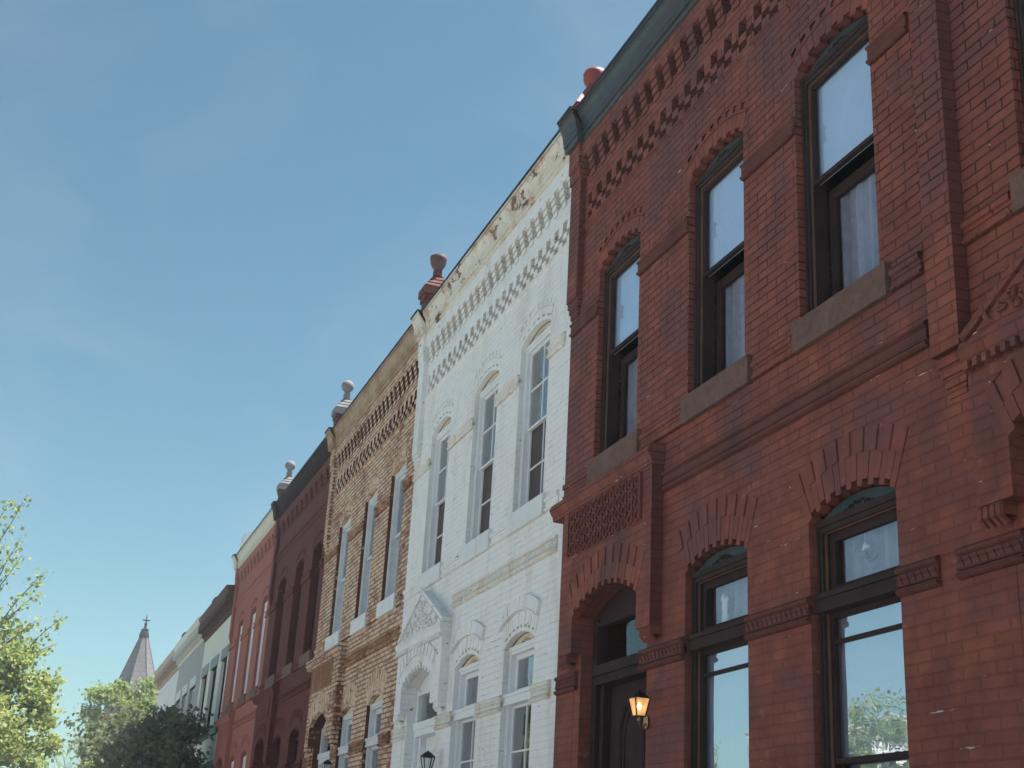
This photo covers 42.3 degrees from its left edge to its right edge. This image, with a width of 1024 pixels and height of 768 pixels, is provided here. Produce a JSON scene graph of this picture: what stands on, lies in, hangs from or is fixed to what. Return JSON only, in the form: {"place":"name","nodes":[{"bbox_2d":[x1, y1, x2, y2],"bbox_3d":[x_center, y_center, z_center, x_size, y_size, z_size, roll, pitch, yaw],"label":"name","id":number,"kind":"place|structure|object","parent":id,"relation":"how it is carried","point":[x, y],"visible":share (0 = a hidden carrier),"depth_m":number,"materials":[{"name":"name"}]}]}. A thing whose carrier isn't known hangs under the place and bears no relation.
{"place":"outdoors","nodes":[
{"label":"outdoors","id":0,"kind":"place"},
{"bbox_2d":[83,616,158,764],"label":"church","id":1,"kind":"structure","parent":0,"point":[139,663],"depth_m":86.99,"materials":[{"name":"grey stone"}]},
{"bbox_2d":[154,649,178,727],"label":"town house","id":2,"kind":"structure","parent":0,"point":[166,672],"depth_m":44.34,"materials":[{"name":"paint"}]},
{"bbox_2d":[170,616,204,751],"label":"town house","id":3,"kind":"structure","parent":0,"point":[189,648],"depth_m":38.62,"materials":[{"name":"grey paint"}]},
{"bbox_2d":[187,688,194,741],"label":"window","id":4,"kind":"structure","parent":3,"relation":"in","point":[192,698],"depth_m":37.96,"materials":[{"name":"white paint"}]},
{"bbox_2d":[190,585,240,767],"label":"town house","id":5,"kind":"structure","parent":0,"point":[214,622],"depth_m":33.31,"materials":[{"name":"beige paint"}]},
{"bbox_2d":[199,678,206,725],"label":"window","id":6,"kind":"structure","parent":5,"relation":"in","point":[206,678],"depth_m":35.47,"materials":[{"name":"brown paint"}]},
{"bbox_2d":[207,669,216,732],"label":"window","id":7,"kind":"structure","parent":5,"relation":"in","point":[214,676],"depth_m":33.80,"materials":[{"name":"brown paint"}]},
{"bbox_2d":[217,660,226,719],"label":"window","id":8,"kind":"structure","parent":5,"relation":"in","point":[226,660],"depth_m":32.10,"materials":[{"name":"brown paint"}]},
{"bbox_2d":[213,508,275,767],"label":"row house","id":9,"kind":"structure","parent":0,"point":[252,559],"depth_m":28.70,"materials":[{"name":"brick"}]},
{"bbox_2d":[232,625,242,701],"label":"window","id":10,"kind":"structure","parent":9,"relation":"in","point":[242,625],"depth_m":30.22,"materials":[{"name":"white paint"}]},
{"bbox_2d":[244,612,255,693],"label":"window","id":11,"kind":"structure","parent":9,"relation":"in","point":[254,615],"depth_m":28.67,"materials":[{"name":"white paint"}]},
{"bbox_2d":[255,600,267,685],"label":"window","id":12,"kind":"structure","parent":9,"relation":"in","point":[260,651],"depth_m":27.33,"materials":[{"name":"white paint"}]},
{"bbox_2d":[250,437,330,767],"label":"row house","id":13,"kind":"structure","parent":0,"point":[280,700],"depth_m":23.90,"materials":[{"name":"red brick"}]},
{"bbox_2d":[277,743,280,766],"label":"window","id":14,"kind":"structure","parent":13,"relation":"in","point":[280,743],"depth_m":23.57,"materials":[{"name":"brown paint"}]},
{"bbox_2d":[274,586,285,673],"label":"window","id":15,"kind":"structure","parent":13,"relation":"in","point":[285,586],"depth_m":25.68,"materials":[{"name":"brown paint"}]},
{"bbox_2d":[291,735,298,767],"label":"window","id":16,"kind":"structure","parent":13,"relation":"in","point":[296,742],"depth_m":22.17,"materials":[{"name":"black glass"}]},
{"bbox_2d":[292,570,302,661],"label":"window","id":17,"kind":"structure","parent":13,"relation":"in","point":[302,570],"depth_m":24.08,"materials":[{"name":"brown paint"}]},
{"bbox_2d":[309,552,321,649],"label":"window","id":18,"kind":"structure","parent":13,"relation":"in","point":[310,647],"depth_m":22.71,"materials":[{"name":"brown paint"}]},
{"bbox_2d":[0,0,656,767],"label":"sky","id":19,"kind":"structure","parent":0,"point":[218,217],"materials":[{"name":"blue"}]},
{"bbox_2d":[301,324,418,767],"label":"row house","id":20,"kind":"structure","parent":0,"point":[352,666],"depth_m":18.91,"materials":[{"name":"brick"}]},
{"bbox_2d":[322,759,332,767],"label":"wall lantern","id":21,"kind":"object","parent":20,"relation":"attached to","point":[327,761],"depth_m":18.51,"materials":[{"name":"black metal"}]},
{"bbox_2d":[332,516,350,633],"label":"window","id":22,"kind":"structure","parent":20,"relation":"in","point":[346,528],"depth_m":20.81,"materials":[{"name":"white paint"}]},
{"bbox_2d":[337,708,352,767],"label":"window","id":23,"kind":"structure","parent":20,"relation":"in","point":[347,719],"depth_m":18.63,"materials":[{"name":"white paint"}]},
{"bbox_2d":[358,490,377,616],"bbox_3d":[-1.948,2.440,19.048,0.212,1.878,0.738,10,-22,-17],"label":"window","id":24,"kind":"structure","parent":20,"relation":"in","point":[368,548],"depth_m":19.28,"materials":[{"name":"white paint"}]},
{"bbox_2d":[364,695,382,767],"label":"window","id":25,"kind":"structure","parent":20,"relation":"in","point":[375,708],"depth_m":17.17,"materials":[{"name":"white paint"}]},
{"bbox_2d":[384,461,406,598],"bbox_3d":[-1.432,1.959,17.690,0.212,1.878,0.758,10,-22,-17],"label":"window","id":26,"kind":"structure","parent":20,"relation":"in","point":[392,566],"depth_m":17.92,"materials":[{"name":"white paint"}]},
{"bbox_2d":[390,130,571,767],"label":"row house","id":27,"kind":"structure","parent":0,"point":[476,655],"depth_m":13.88,"materials":[{"name":"white brick"}]},
{"bbox_2d":[420,750,434,767],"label":"wall lantern","id":28,"kind":"object","parent":27,"relation":"attached to","point":[427,754],"depth_m":13.86,"materials":[{"name":"black metal"}]},
{"bbox_2d":[425,736,434,767],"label":"door","id":29,"kind":"structure","parent":27,"relation":"in","point":[430,741],"depth_m":15.07,"materials":[{"name":"white paint"}]},
{"bbox_2d":[426,418,450,570],"bbox_3d":[-0.761,1.339,15.934,0.212,1.878,0.798,10,-22,-17],"label":"window","id":30,"kind":"structure","parent":27,"relation":"in","point":[441,454],"depth_m":16.17,"materials":[{"name":"white paint"}]},
{"bbox_2d":[453,655,478,767],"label":"window","id":31,"kind":"structure","parent":27,"relation":"in","point":[468,674],"depth_m":13.70,"materials":[{"name":"white paint"}]},
{"bbox_2d":[470,372,498,540],"bbox_3d":[-0.178,0.795,14.398,0.212,1.878,0.818,10,-22,-17],"label":"window","id":32,"kind":"structure","parent":27,"relation":"in","point":[482,490],"depth_m":14.62,"materials":[{"name":"white paint"}]},
{"bbox_2d":[503,632,534,767],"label":"window","id":33,"kind":"structure","parent":27,"relation":"in","point":[521,656],"depth_m":12.28,"materials":[{"name":"white paint"}]},
{"bbox_2d":[518,322,550,507],"bbox_3d":[0.338,0.315,13.040,0.212,1.878,0.838,10,-22,-17],"label":"window","id":34,"kind":"structure","parent":27,"relation":"in","point":[531,473],"depth_m":13.24,"materials":[{"name":"white paint"}]},
{"bbox_2d":[550,0,970,767],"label":"row house","id":35,"kind":"structure","parent":0,"point":[758,428],"depth_m":8.80,"materials":[{"name":"red brick"}]},
{"bbox_2d":[599,235,639,453],"bbox_3d":[1.038,-0.330,11.216,0.237,1.878,0.853,10,-22,-17],"label":"window","id":36,"kind":"structure","parent":35,"relation":"in","point":[621,293],"depth_m":11.44,"materials":[{"name":"black paint"}]},
{"bbox_2d":[609,677,645,767],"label":"door","id":37,"kind":"structure","parent":35,"relation":"in","point":[627,740],"depth_m":10.18,"materials":[{"name":"brown paint"}]},
{"bbox_2d":[628,689,650,729],"bbox_3d":[0.890,2.292,9.322,0.155,0.267,0.271,3,-21,2],"label":"wall lantern","id":38,"kind":"object","parent":35,"relation":"attached to","point":[639,694],"depth_m":9.27,"materials":[{"name":"black metal"}]},
{"bbox_2d":[686,546,748,767],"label":"window","id":39,"kind":"structure","parent":35,"relation":"in","point":[718,649],"depth_m":8.76,"materials":[{"name":"glass"}]},
{"bbox_2d":[694,135,744,389],"bbox_3d":[1.627,-0.880,9.663,0.237,1.878,0.843,10,-22,-17],"label":"window","id":40,"kind":"structure","parent":35,"relation":"in","point":[719,192],"depth_m":9.85,"materials":[{"name":"glass"}]},
{"bbox_2d":[721,593,728,621],"bbox_3d":[1.439,1.516,8.946,0.040,0.215,0.094,10,-22,-17],"label":"figurine","id":41,"kind":"object","parent":35,"relation":"in","point":[725,605],"visible":0.83,"depth_m":8.92,"materials":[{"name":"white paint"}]},
{"bbox_2d":[800,14,879,312],"bbox_3d":[2.149,-1.366,8.287,0.237,1.878,0.853,10,-22,-17],"label":"window","id":42,"kind":"structure","parent":35,"relation":"in","point":[836,98],"depth_m":8.45,"materials":[{"name":"glass"}]},
{"bbox_2d":[812,486,908,767],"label":"window","id":43,"kind":"structure","parent":35,"relation":"in","point":[858,607],"depth_m":7.30,"materials":[{"name":"glass"}]},
{"bbox_2d":[854,533,877,561],"bbox_3d":[1.999,0.906,7.490,0.043,0.217,0.222,10,-22,-17],"label":"glass ornament","id":44,"kind":"object","parent":35,"relation":"hanging from","point":[864,548],"visible":0.97,"depth_m":7.47,"materials":[{"name":"glass"}]},
{"bbox_2d":[909,0,1023,767],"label":"row house","id":45,"kind":"structure","parent":0,"point":[968,65],"depth_m":6.56,"materials":[{"name":"red brick"}]},
{"bbox_2d":[1014,0,1023,102],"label":"window","id":46,"kind":"structure","parent":45,"relation":"in","point":[1018,4],"depth_m":6.75,"materials":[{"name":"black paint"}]},
{"label":"ground","id":47,"kind":"structure","parent":0,"visible":0},
{"bbox_2d":[0,492,71,767],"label":"street tree","id":48,"kind":"object","parent":47,"relation":"on","point":[35,701],"visible":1,"depth_m":32.95,"materials":[{"name":"green plant"}]},
{"bbox_2d":[31,732,85,767],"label":"bare tree","id":49,"kind":"object","parent":47,"relation":"on","point":[63,758],"visible":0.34,"depth_m":65.57,"materials":[{"name":"plant"}]},
{"bbox_2d":[68,674,158,767],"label":"background tree","id":50,"kind":"object","parent":47,"relation":"on","point":[118,687],"visible":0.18,"depth_m":54.11,"materials":[{"name":"green plant"}]},
{"bbox_2d":[40,688,214,767],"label":"tree","id":51,"kind":"object","parent":47,"relation":"on","point":[150,742],"visible":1,"depth_m":30.41,"materials":[{"name":"green plant"}]}
]}

